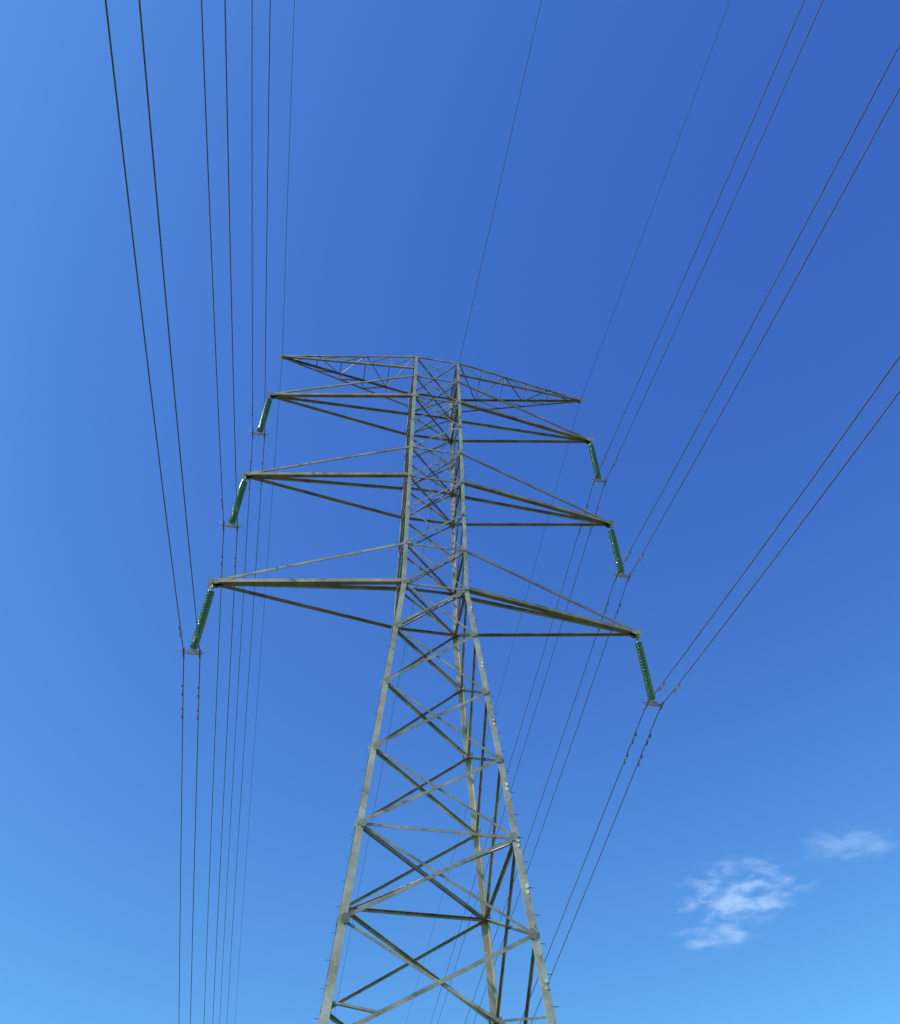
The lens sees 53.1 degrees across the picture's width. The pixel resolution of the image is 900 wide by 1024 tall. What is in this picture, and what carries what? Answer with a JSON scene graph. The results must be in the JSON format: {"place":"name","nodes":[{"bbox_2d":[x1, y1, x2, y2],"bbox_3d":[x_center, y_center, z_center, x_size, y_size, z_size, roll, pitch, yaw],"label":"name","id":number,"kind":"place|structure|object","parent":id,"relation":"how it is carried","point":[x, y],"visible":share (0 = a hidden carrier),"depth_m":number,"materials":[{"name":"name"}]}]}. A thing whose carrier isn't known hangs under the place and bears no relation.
{"place":"outdoors","nodes":[
{"label":"outdoors","id":0,"kind":"place"},
{"bbox_2d":[0,0,899,1023],"label":"sky","id":1,"kind":"structure","parent":0,"point":[747,871],"materials":[{"name":"blue"}]},
{"label":"ground","id":2,"kind":"structure","parent":0,"visible":0},
{"bbox_2d":[207,354,642,1023],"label":"transmission tower","id":3,"kind":"structure","parent":2,"relation":"on","point":[347,912],"depth_m":33.46,"materials":[{"name":"metal"}]},
{"bbox_2d":[179,585,214,659],"bbox_3d":[-8.721,3.770,31.722,0.763,3.570,0.775,-34,-60,23],"label":"insulator string","id":4,"kind":"object","parent":3,"relation":"attached to","point":[204,612],"visible":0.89,"depth_m":31.44,"materials":[{"name":"green glass"}]},
{"bbox_2d":[105,0,199,1023],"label":"power line","id":5,"kind":"object","parent":4,"relation":"attached to","point":[179,627],"visible":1,"depth_m":20.63,"materials":[{"name":"metal"}]},
{"bbox_2d":[219,476,247,532],"bbox_3d":[-8.767,-0.422,37.266,0.763,3.570,0.775,-34,-60,23],"label":"insulator string","id":6,"kind":"object","parent":3,"relation":"attached to","point":[232,520],"visible":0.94,"depth_m":36.83,"materials":[{"name":"green glass"}]},
{"bbox_2d":[201,0,237,1023],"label":"power line","id":7,"kind":"object","parent":6,"relation":"hanging from","point":[219,428],"visible":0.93,"depth_m":29.89,"materials":[{"name":"metal"}]},
{"bbox_2d":[249,395,271,439],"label":"insulator string","id":8,"kind":"object","parent":3,"relation":"attached to","point":[267,406],"visible":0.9,"depth_m":42.32,"materials":[{"name":"green glass"}]},
{"bbox_2d":[219,0,270,1023],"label":"power line","id":9,"kind":"object","parent":8,"relation":"attached to","point":[252,444],"visible":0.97,"depth_m":40.24,"materials":[{"name":"metal"}]},
{"bbox_2d":[235,0,294,1016],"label":"earth wire","id":10,"kind":"object","parent":3,"relation":"attached to","point":[276,437],"visible":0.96,"depth_m":48.33,"materials":[{"name":"metal"}]},
{"bbox_2d":[334,0,541,1014],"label":"earth wire","id":11,"kind":"object","parent":3,"relation":"attached to","point":[453,392],"visible":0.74,"depth_m":45.04,"materials":[{"name":"metal"}]},
{"bbox_2d":[406,0,729,1020],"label":"earth wire","id":12,"kind":"object","parent":3,"relation":"attached to","point":[582,394],"visible":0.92,"depth_m":46.00,"materials":[{"name":"metal"}]},
{"bbox_2d":[588,442,608,486],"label":"insulator string","id":13,"kind":"object","parent":3,"relation":"attached to","point":[594,460],"visible":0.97,"depth_m":44.10,"materials":[{"name":"green glass"}]},
{"bbox_2d":[430,0,823,1023],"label":"power line","id":14,"kind":"object","parent":13,"relation":"attached to","point":[644,396],"visible":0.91,"depth_m":37.09,"materials":[{"name":"metal"}]},
{"bbox_2d":[608,525,632,581],"bbox_3d":[7.201,1.691,38.996,0.763,3.570,0.775,-34,-60,23],"label":"insulator string","id":15,"kind":"object","parent":3,"relation":"attached to","point":[615,548],"visible":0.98,"depth_m":38.65,"materials":[{"name":"green glass"}]},
{"bbox_2d":[465,43,899,1023],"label":"power line","id":16,"kind":"object","parent":15,"relation":"attached to","point":[709,435],"visible":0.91,"depth_m":29.71,"materials":[{"name":"metal"}]},
{"bbox_2d":[635,636,664,710],"bbox_3d":[7.247,5.883,33.453,0.763,3.570,0.775,-34,-60,23],"label":"insulator string","id":17,"kind":"object","parent":3,"relation":"attached to","point":[648,684],"visible":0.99,"depth_m":33.16,"materials":[{"name":"green glass"}]},
{"bbox_2d":[520,355,899,1022],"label":"power line","id":18,"kind":"object","parent":17,"relation":"attached to","point":[716,635],"visible":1,"depth_m":27.44,"materials":[{"name":"metal"}]}
]}

